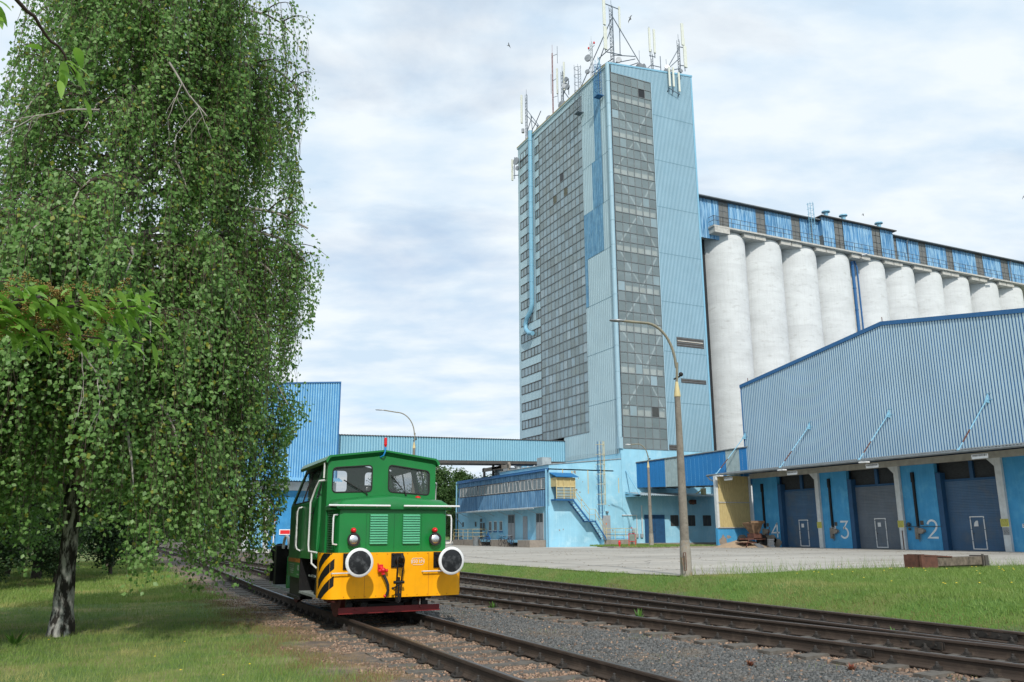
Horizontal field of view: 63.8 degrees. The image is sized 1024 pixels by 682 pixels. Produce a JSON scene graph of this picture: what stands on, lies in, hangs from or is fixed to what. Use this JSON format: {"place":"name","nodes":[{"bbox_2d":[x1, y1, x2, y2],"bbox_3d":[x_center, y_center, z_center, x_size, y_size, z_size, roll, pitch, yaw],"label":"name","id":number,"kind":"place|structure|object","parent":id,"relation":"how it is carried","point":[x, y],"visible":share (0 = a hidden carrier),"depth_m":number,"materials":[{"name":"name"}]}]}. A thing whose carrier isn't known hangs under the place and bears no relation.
{"place":"outdoors","nodes":[
{"label":"outdoors","id":0,"kind":"place"},
{"bbox_2d":[0,560,235,607],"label":"grass","id":1,"kind":"structure","parent":0,"point":[40,585],"depth_m":26.52,"materials":[{"name":"plant"}]},
{"bbox_2d":[0,537,1023,681],"bbox_3d":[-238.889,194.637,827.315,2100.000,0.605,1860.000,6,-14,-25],"label":"ground","id":2,"kind":"structure","parent":0,"point":[327,644],"depth_m":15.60,"materials":[{"name":"plant"}]},
{"bbox_2d":[5,629,27,645],"bbox_3d":[-7.913,4.725,13.126,0.345,0.271,0.317,6,-14,-25],"label":"weed plant","id":3,"kind":"object","parent":2,"relation":"on","point":[11,639],"visible":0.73,"depth_m":13.07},
{"bbox_2d":[0,547,44,574],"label":"broadleaf tree","id":4,"kind":"object","parent":2,"relation":"on","point":[9,571],"visible":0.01,"depth_m":35.00,"materials":[{"name":"green plant"}]},
{"bbox_2d":[0,480,45,582],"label":"broadleaf tree","id":5,"kind":"object","parent":2,"relation":"on","point":[7,561],"visible":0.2,"depth_m":25.95,"materials":[{"name":"green plant"}]},
{"bbox_2d":[1,384,62,546],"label":"broadleaf tree","id":6,"kind":"object","parent":2,"relation":"on","point":[30,483],"visible":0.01,"depth_m":29.84,"materials":[{"name":"green plant"}]},
{"bbox_2d":[14,477,99,582],"bbox_3d":[-16.130,6.691,29.303,2.838,3.863,2.688,-9,-16,33],"label":"broadleaf tree","id":7,"kind":"object","parent":2,"relation":"on","point":[49,565],"visible":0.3,"depth_m":28.87,"materials":[{"name":"green plant"}]},
{"bbox_2d":[2,384,130,579],"bbox_3d":[-18.709,4.743,33.141,9.206,9.426,8.094,0,-13,0],"label":"broadleaf tree","id":8,"kind":"object","parent":2,"relation":"on","point":[35,575],"visible":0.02,"depth_m":31.95,"materials":[{"name":"green plant"}]},
{"bbox_2d":[0,0,172,368],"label":"cherry tree","id":9,"kind":"object","parent":2,"relation":"on","point":[62,305],"visible":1,"depth_m":3.04,"materials":[{"name":"green plant"}]},
{"bbox_2d":[78,463,150,574],"bbox_3d":[-17.114,7.596,35.342,3.493,4.845,3.308,11,-17,-39],"label":"broadleaf tree","id":10,"kind":"object","parent":2,"relation":"on","point":[112,546],"visible":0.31,"depth_m":34.85,"materials":[{"name":"green plant"}]},
{"bbox_2d":[78,393,182,566],"bbox_3d":[-21.604,6.676,44.888,9.279,11.029,8.786,1,-13,-6],"label":"broadleaf tree","id":11,"kind":"object","parent":2,"relation":"on","point":[93,543],"visible":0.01,"depth_m":43.76,"materials":[{"name":"green plant"}]},
{"bbox_2d":[122,508,181,558],"bbox_3d":[-22.534,10.495,50.167,4.367,5.956,4.135,2,-13,-9],"label":"broadleaf tree","id":12,"kind":"object","parent":2,"relation":"on","point":[137,551],"visible":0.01,"depth_m":49.55,"materials":[{"name":"green plant"}]},
{"bbox_2d":[143,478,186,553],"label":"broadleaf tree","id":13,"kind":"object","parent":2,"relation":"on","point":[171,520],"visible":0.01,"depth_m":66.81,"materials":[{"name":"green plant"}]},
{"bbox_2d":[0,0,329,636],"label":"birch tree","id":14,"kind":"object","parent":2,"relation":"on","point":[218,302],"visible":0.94,"depth_m":14.76,"materials":[{"name":"green plant"}]},
{"bbox_2d":[0,593,399,681],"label":"grass","id":15,"kind":"structure","parent":2,"relation":"on","point":[131,644],"depth_m":12.56,"materials":[{"name":"plant"}]},
{"bbox_2d":[159,580,418,681],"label":"dry grass","id":16,"kind":"structure","parent":2,"relation":"on","point":[211,601],"depth_m":13.18,"materials":[{"name":"plant"}]},
{"bbox_2d":[366,475,402,491],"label":"broadleaf tree","id":17,"kind":"object","parent":2,"relation":"on","point":[395,487],"depth_m":130.10,"materials":[{"name":"green plant"}]},
{"bbox_2d":[151,547,687,681],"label":"railway track","id":18,"kind":"structure","parent":2,"relation":"on","point":[471,670],"depth_m":12.60,"materials":[{"name":"metal"}]},
{"bbox_2d":[269,437,463,616],"bbox_3d":[-3.591,4.170,18.528,2.748,3.505,7.824,6,-14,-25],"label":"shunting locomotive","id":19,"kind":"object","parent":18,"relation":"on","point":[377,545],"visible":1,"depth_m":15.88,"materials":[{"name":"green paint"}]},
{"bbox_2d":[300,470,322,559],"bbox_3d":[-4.136,3.562,17.191,0.302,1.910,1.445,6,-14,-25],"label":"cab door","id":20,"kind":"structure","parent":19,"relation":"in","point":[316,505],"depth_m":16.85,"materials":[{"name":"green metal"}]},
{"bbox_2d":[413,469,425,493],"bbox_3d":[-2.131,3.769,18.124,0.302,1.910,1.445,6,-14,-25],"label":"cab door","id":21,"kind":"structure","parent":19,"relation":"in","point":[415,471],"depth_m":17.98,"materials":[{"name":"green metal"}]},
{"bbox_2d":[447,467,474,504],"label":"broadleaf tree","id":22,"kind":"object","parent":2,"relation":"on","point":[462,474],"visible":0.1,"depth_m":124.88,"materials":[{"name":"green plant"}]},
{"bbox_2d":[241,589,974,679],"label":"weeds","id":23,"kind":"object","parent":2,"relation":"on","point":[623,636],"visible":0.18,"depth_m":11.72,"materials":[{"name":"green plant"}]},
{"bbox_2d":[192,540,1023,575],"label":"yard","id":24,"kind":"structure","parent":2,"relation":"on","point":[592,560],"depth_m":40.77,"materials":[{"name":"concrete"}]},
{"bbox_2d":[192,381,341,548],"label":"train shed","id":25,"kind":"structure","parent":24,"relation":"on","point":[317,438],"depth_m":69.44,"materials":[{"name":"metal"}]},
{"bbox_2d":[268,490,307,548],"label":"roller door","id":26,"kind":"structure","parent":25,"relation":"in","point":[283,528],"depth_m":67.25,"materials":[{"name":"metal"}]},
{"bbox_2d":[376,409,416,492],"bbox_3d":[-8.873,10.499,62.211,3.257,10.731,0.397,-1,-13,2],"label":"street lamp","id":27,"kind":"object","parent":24,"relation":"on","point":[412,487],"visible":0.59,"depth_m":62.84,"materials":[{"name":"metal"}]},
{"bbox_2d":[398,465,458,535],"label":"broadleaf tree","id":28,"kind":"object","parent":24,"relation":"on","point":[444,491],"visible":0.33,"depth_m":120.35,"materials":[{"name":"green plant"}]},
{"bbox_2d":[446,507,457,540],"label":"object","id":29,"kind":"object","parent":24,"relation":"on","point":[453,522],"visible":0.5,"depth_m":116.88,"materials":[{"name":"metal"}]},
{"bbox_2d":[473,536,478,545],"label":"waste bin","id":30,"kind":"object","parent":24,"relation":"on","point":[475,540],"visible":0.89,"depth_m":76.70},
{"bbox_2d":[478,535,490,545],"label":"bicycle","id":31,"kind":"object","parent":24,"relation":"on","point":[484,541],"visible":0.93,"depth_m":75.25,"materials":[{"name":"metal"}]},
{"bbox_2d":[453,468,612,546],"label":"annex building","id":32,"kind":"structure","parent":24,"relation":"on","point":[515,506],"depth_m":75.73,"materials":[{"name":"paint"}]},
{"bbox_2d":[338,434,564,475],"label":"conveyor bridge","id":33,"kind":"structure","parent":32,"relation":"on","point":[493,452],"depth_m":77.58,"materials":[{"name":"metal"}]},
{"bbox_2d":[479,518,485,538],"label":"door","id":34,"kind":"structure","parent":32,"relation":"in","point":[482,522],"depth_m":80.39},
{"bbox_2d":[508,514,514,539],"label":"door","id":35,"kind":"structure","parent":32,"relation":"in","point":[511,518],"depth_m":74.66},
{"bbox_2d":[482,457,550,476],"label":"roof unit","id":36,"kind":"structure","parent":32,"relation":"on","point":[540,461],"depth_m":77.76,"materials":[{"name":"metal"}]},
{"bbox_2d":[520,481,523,490],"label":"window","id":37,"kind":"structure","parent":32,"relation":"in","point":[521,482],"depth_m":73.61,"materials":[{"name":"grey glass"}]},
{"bbox_2d":[523,516,527,539],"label":"door","id":38,"kind":"structure","parent":32,"relation":"in","point":[525,518],"depth_m":72.13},
{"bbox_2d":[524,480,527,490],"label":"window","id":39,"kind":"structure","parent":32,"relation":"in","point":[525,482],"depth_m":72.90,"materials":[{"name":"grey glass"}]},
{"bbox_2d":[527,480,531,489],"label":"window","id":40,"kind":"structure","parent":32,"relation":"in","point":[529,481],"depth_m":72.15,"materials":[{"name":"grey glass"}]},
{"bbox_2d":[537,479,540,488],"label":"window","id":41,"kind":"structure","parent":32,"relation":"in","point":[538,480],"depth_m":70.72,"materials":[{"name":"grey glass"}]},
{"bbox_2d":[536,513,543,539],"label":"door","id":42,"kind":"structure","parent":32,"relation":"in","point":[539,516],"depth_m":69.73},
{"bbox_2d":[541,478,544,488],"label":"window","id":43,"kind":"structure","parent":32,"relation":"in","point":[543,479],"depth_m":70.00,"materials":[{"name":"grey glass"}]},
{"bbox_2d":[500,441,636,546],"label":"lean to building","id":44,"kind":"structure","parent":24,"relation":"on","point":[585,508],"depth_m":70.31,"materials":[{"name":"paint"}]},
{"bbox_2d":[602,515,610,538],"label":"door","id":45,"kind":"structure","parent":44,"relation":"in","point":[605,518],"depth_m":70.76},
{"bbox_2d":[517,62,715,544],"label":"grain tower","id":46,"kind":"structure","parent":24,"relation":"on","point":[609,213],"depth_m":80.65,"materials":[{"name":"blue glass"}]},
{"bbox_2d":[511,157,518,180],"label":"wall antenna","id":47,"kind":"object","parent":46,"relation":"attached to","point":[515,161],"depth_m":98.66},
{"bbox_2d":[520,185,527,198],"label":"window","id":48,"kind":"structure","parent":46,"relation":"in","point":[523,192],"depth_m":96.65,"materials":[{"name":"grey glass"}]},
{"bbox_2d":[520,170,527,183],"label":"window","id":49,"kind":"structure","parent":46,"relation":"in","point":[524,176],"depth_m":97.07,"materials":[{"name":"grey glass"}]},
{"bbox_2d":[520,154,527,168],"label":"window","id":50,"kind":"structure","parent":46,"relation":"in","point":[523,162],"depth_m":97.47,"materials":[{"name":"grey glass"}]},
{"bbox_2d":[520,232,528,245],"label":"window","id":51,"kind":"structure","parent":46,"relation":"in","point":[525,238],"depth_m":95.24,"materials":[{"name":"grey glass"}]},
{"bbox_2d":[520,216,528,230],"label":"window","id":52,"kind":"structure","parent":46,"relation":"in","point":[525,222],"depth_m":95.78,"materials":[{"name":"grey glass"}]},
{"bbox_2d":[520,200,528,214],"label":"window","id":53,"kind":"structure","parent":46,"relation":"in","point":[525,206],"depth_m":96.22,"materials":[{"name":"grey glass"}]},
{"bbox_2d":[521,282,528,293],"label":"window","id":54,"kind":"structure","parent":46,"relation":"in","point":[524,288],"depth_m":93.98,"materials":[{"name":"grey glass"}]},
{"bbox_2d":[521,265,528,277],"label":"window","id":55,"kind":"structure","parent":46,"relation":"in","point":[524,271],"depth_m":94.38,"materials":[{"name":"grey glass"}]},
{"bbox_2d":[521,249,528,261],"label":"window","id":56,"kind":"structure","parent":46,"relation":"in","point":[525,254],"depth_m":94.80,"materials":[{"name":"grey glass"}]},
{"bbox_2d":[521,298,529,310],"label":"window","id":57,"kind":"structure","parent":46,"relation":"in","point":[525,304],"depth_m":93.52,"materials":[{"name":"grey glass"}]},
{"bbox_2d":[521,313,532,326],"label":"window","id":58,"kind":"structure","parent":46,"relation":"in","point":[531,317],"depth_m":92.23,"materials":[{"name":"grey glass"}]},
{"bbox_2d":[520,94,540,138],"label":"antenna mast","id":59,"kind":"object","parent":46,"relation":"on","point":[527,112],"visible":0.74,"depth_m":100.54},
{"bbox_2d":[521,344,540,360],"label":"window","id":60,"kind":"structure","parent":46,"relation":"in","point":[535,350],"depth_m":91.04,"materials":[{"name":"grey glass"}]},
{"bbox_2d":[521,326,540,343],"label":"window","id":61,"kind":"structure","parent":46,"relation":"in","point":[537,332],"depth_m":91.36,"materials":[{"name":"grey glass"}]},
{"bbox_2d":[521,362,541,377],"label":"window","id":62,"kind":"structure","parent":46,"relation":"in","point":[537,367],"depth_m":90.55,"materials":[{"name":"grey glass"}]},
{"bbox_2d":[522,434,541,439],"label":"window","id":63,"kind":"structure","parent":46,"relation":"in","point":[537,437],"depth_m":88.12,"materials":[{"name":"grey glass"}]},
{"bbox_2d":[522,416,541,429],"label":"window","id":64,"kind":"structure","parent":46,"relation":"in","point":[536,421],"depth_m":89.20,"materials":[{"name":"grey glass"}]},
{"bbox_2d":[522,397,541,412],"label":"window","id":65,"kind":"structure","parent":46,"relation":"in","point":[536,403],"depth_m":89.60,"materials":[{"name":"grey glass"}]},
{"bbox_2d":[522,379,541,394],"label":"window","id":66,"kind":"structure","parent":46,"relation":"in","point":[531,387],"depth_m":89.98,"materials":[{"name":"grey glass"}]},
{"bbox_2d":[535,225,539,235],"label":"window","id":67,"kind":"structure","parent":46,"relation":"in","point":[537,229],"depth_m":92.40,"materials":[{"name":"grey glass"}]},
{"bbox_2d":[535,209,539,219],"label":"window","id":68,"kind":"structure","parent":46,"relation":"in","point":[537,212],"depth_m":92.87,"materials":[{"name":"grey glass"}]},
{"bbox_2d":[536,309,540,319],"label":"window","id":69,"kind":"structure","parent":46,"relation":"in","point":[538,313],"depth_m":90.21,"materials":[{"name":"grey glass"}]},
{"bbox_2d":[536,292,540,302],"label":"window","id":70,"kind":"structure","parent":46,"relation":"in","point":[538,296],"depth_m":90.61,"materials":[{"name":"grey glass"}]},
{"bbox_2d":[546,53,557,118],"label":"antenna mast","id":71,"kind":"object","parent":46,"relation":"on","point":[552,55],"visible":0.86,"depth_m":94.56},
{"bbox_2d":[556,62,569,106],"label":"antenna mast","id":72,"kind":"object","parent":46,"relation":"on","point":[565,85],"visible":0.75,"depth_m":92.69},
{"bbox_2d":[584,41,594,76],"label":"antenna mast","id":73,"kind":"object","parent":46,"relation":"on","point":[588,57],"visible":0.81,"depth_m":86.74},
{"bbox_2d":[581,0,639,85],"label":"antenna mast","id":74,"kind":"object","parent":46,"relation":"on","point":[618,59],"visible":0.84,"depth_m":84.80,"materials":[{"name":"metal"}]},
{"bbox_2d":[636,56,645,67],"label":"antenna mast","id":75,"kind":"object","parent":46,"relation":"on","point":[641,65],"visible":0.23,"depth_m":84.68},
{"bbox_2d":[648,27,660,69],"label":"antenna mast","id":76,"kind":"object","parent":46,"relation":"on","point":[654,44],"visible":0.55,"depth_m":86.66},
{"bbox_2d":[644,515,665,542],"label":"steel door","id":77,"kind":"structure","parent":46,"relation":"in","point":[658,521],"depth_m":72.86,"materials":[{"name":"metal"}]},
{"bbox_2d":[670,515,678,525],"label":"window","id":78,"kind":"structure","parent":46,"relation":"in","point":[674,519],"depth_m":73.90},
{"bbox_2d":[667,67,682,96],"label":"wall antenna","id":79,"kind":"object","parent":46,"relation":"attached to","point":[673,79],"depth_m":84.43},
{"bbox_2d":[669,23,687,71],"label":"antenna mast","id":80,"kind":"object","parent":46,"relation":"on","point":[683,47],"visible":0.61,"depth_m":88.13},
{"bbox_2d":[688,515,695,525],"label":"window","id":81,"kind":"structure","parent":46,"relation":"in","point":[691,518],"depth_m":74.70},
{"bbox_2d":[703,515,710,525],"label":"window","id":82,"kind":"structure","parent":46,"relation":"in","point":[706,518],"depth_m":75.43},
{"bbox_2d":[609,319,691,576],"bbox_3d":[4.210,3.196,24.916,2.242,8.038,0.459,0,-13,-3],"label":"street lamp","id":83,"kind":"object","parent":24,"relation":"on","point":[685,561],"visible":0.98,"depth_m":24.72,"materials":[{"name":"concrete"},{"name":"metal"}]},
{"bbox_2d":[713,540,768,547],"bbox_3d":[18.125,15.881,64.656,5.200,0.700,3.600,6,-14,-25],"label":"sand heap","id":84,"kind":"object","parent":24,"relation":"on","point":[732,544],"visible":0.72,"depth_m":63.41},
{"bbox_2d":[467,547,1020,571],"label":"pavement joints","id":85,"kind":"object","parent":24,"relation":"on","point":[715,554],"visible":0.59,"depth_m":40.74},
{"bbox_2d":[475,547,1017,569],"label":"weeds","id":86,"kind":"object","parent":24,"relation":"on","point":[739,564],"visible":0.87,"depth_m":44.76,"materials":[{"name":"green plant"}]},
{"bbox_2d":[489,548,1006,570],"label":"joint weeds","id":87,"kind":"object","parent":24,"relation":"on","point":[707,553],"visible":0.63,"depth_m":44.13,"materials":[{"name":"green plant"}]},
{"bbox_2d":[735,521,769,546],"bbox_3d":[18.879,15.053,64.043,3.332,2.052,1.572,6,-14,-25],"label":"seed cart","id":88,"kind":"object","parent":24,"relation":"on","point":[753,528],"visible":0.91,"depth_m":63.86,"materials":[{"name":"metal"}]},
{"bbox_2d":[767,539,774,546],"bbox_3d":[20.129,15.855,64.522,0.400,0.630,0.930,6,-14,-25],"label":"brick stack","id":89,"kind":"object","parent":24,"relation":"on","point":[770,543],"visible":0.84,"depth_m":64.16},
{"bbox_2d":[699,194,1023,541],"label":"silo block","id":90,"kind":"structure","parent":24,"relation":"on","point":[781,288],"depth_m":91.68,"materials":[{"name":"concrete"}]},
{"bbox_2d":[718,202,728,226],"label":"window","id":91,"kind":"structure","parent":90,"relation":"in","point":[723,207],"depth_m":88.70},
{"bbox_2d":[755,209,765,233],"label":"window","id":92,"kind":"structure","parent":90,"relation":"in","point":[760,215],"depth_m":90.85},
{"bbox_2d":[790,217,800,240],"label":"window","id":93,"kind":"structure","parent":90,"relation":"in","point":[795,223],"depth_m":93.01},
{"bbox_2d":[834,220,843,248],"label":"window","id":94,"kind":"structure","parent":90,"relation":"in","point":[840,232],"depth_m":95.10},
{"bbox_2d":[871,228,881,255],"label":"window","id":95,"kind":"structure","parent":90,"relation":"in","point":[875,238],"depth_m":97.61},
{"bbox_2d":[893,238,897,258],"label":"window","id":96,"kind":"structure","parent":90,"relation":"in","point":[894,239],"depth_m":99.71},
{"bbox_2d":[918,243,927,264],"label":"window","id":97,"kind":"structure","parent":90,"relation":"in","point":[922,249],"depth_m":101.73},
{"bbox_2d":[945,248,953,269],"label":"window","id":98,"kind":"structure","parent":90,"relation":"in","point":[948,252],"depth_m":103.78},
{"bbox_2d":[975,255,984,275],"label":"window","id":99,"kind":"structure","parent":90,"relation":"in","point":[979,263],"depth_m":106.17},
{"bbox_2d":[1000,260,1009,280],"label":"window","id":100,"kind":"structure","parent":90,"relation":"in","point":[1004,265],"depth_m":108.29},
{"bbox_2d":[706,308,1023,551],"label":"loading hall","id":101,"kind":"structure","parent":24,"relation":"on","point":[904,434],"depth_m":56.04,"materials":[{"name":"metal"}]},
{"bbox_2d":[193,558,1023,681],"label":"railway track","id":102,"kind":"structure","parent":2,"relation":"on","point":[1005,666],"depth_m":13.47,"materials":[{"name":"metal"}]},
{"bbox_2d":[213,590,1019,681],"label":"ballast","id":103,"kind":"structure","parent":2,"relation":"on","point":[534,666],"depth_m":12.64,"materials":[{"name":"gravel"}]},
{"bbox_2d":[634,608,644,616],"bbox_3d":[2.613,5.614,16.897,0.289,0.266,0.319,10,-16,-37],"label":"weed plant","id":104,"kind":"object","parent":2,"relation":"on","point":[639,613],"visible":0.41,"depth_m":16.88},
{"bbox_2d":[603,546,715,547],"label":"kerb","id":105,"kind":"structure","parent":2,"relation":"on","point":[659,547],"depth_m":63.54,"materials":[{"name":"concrete"}]},
{"bbox_2d":[417,587,997,681],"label":"ballast","id":106,"kind":"structure","parent":2,"relation":"on","point":[736,668],"depth_m":12.06,"materials":[{"name":"gravel"}]},
{"bbox_2d":[460,571,1023,663],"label":"railway track","id":107,"kind":"structure","parent":2,"relation":"on","point":[747,609],"depth_m":17.60,"materials":[{"name":"metal"}]},
{"bbox_2d":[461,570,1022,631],"bbox_3d":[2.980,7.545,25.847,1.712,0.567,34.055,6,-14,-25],"label":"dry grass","id":108,"kind":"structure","parent":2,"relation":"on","point":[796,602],"depth_m":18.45,"materials":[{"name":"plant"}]},
{"bbox_2d":[692,554,1023,575],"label":"tall grass","id":109,"kind":"structure","parent":2,"relation":"on","point":[739,570],"depth_m":26.82,"materials":[{"name":"plant"}]},
{"bbox_2d":[903,554,989,568],"bbox_3d":[15.005,7.559,28.306,3.780,0.490,0.680,7,-15,-28],"label":"rusty beam","id":110,"kind":"object","parent":2,"relation":"on","point":[922,560],"visible":0.8,"depth_m":27.79,"materials":[{"name":"brown metal"}]},
{"bbox_2d":[0,0,1023,492],"label":"sky","id":111,"kind":"structure","parent":0,"point":[907,116],"materials":[{"name":"white"}]},
{"bbox_2d":[541,547,605,547],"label":"apron","id":112,"kind":"object","parent":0,"point":[573,547],"visible":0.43,"depth_m":66.20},
{"bbox_2d":[636,446,753,494],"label":"conveyor bridge","id":113,"kind":"structure","parent":0,"point":[664,470],"depth_m":70.72,"materials":[{"name":"metal"}]},
{"bbox_2d":[847,664,857,669],"bbox_3d":[4.426,4.252,10.727,0.169,0.114,0.179,6,-14,-25],"label":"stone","id":114,"kind":"object","parent":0,"point":[850,667],"visible":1,"depth_m":10.71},
{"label":"grass island","id":115,"kind":"structure","parent":0,"visible":0},
{"bbox_2d":[628,527,635,544],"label":"notice stand","id":116,"kind":"object","parent":115,"relation":"on","point":[631,536],"visible":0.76,"depth_m":65.04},
{"bbox_2d":[625,444,653,545],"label":"street lamp","id":117,"kind":"object","parent":115,"relation":"on","point":[651,539],"visible":0.97,"depth_m":65.84,"materials":[{"name":"metal"}]},
{"bbox_2d":[589,543,717,546],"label":"grass","id":118,"kind":"structure","parent":115,"relation":"on","point":[644,545],"depth_m":65.03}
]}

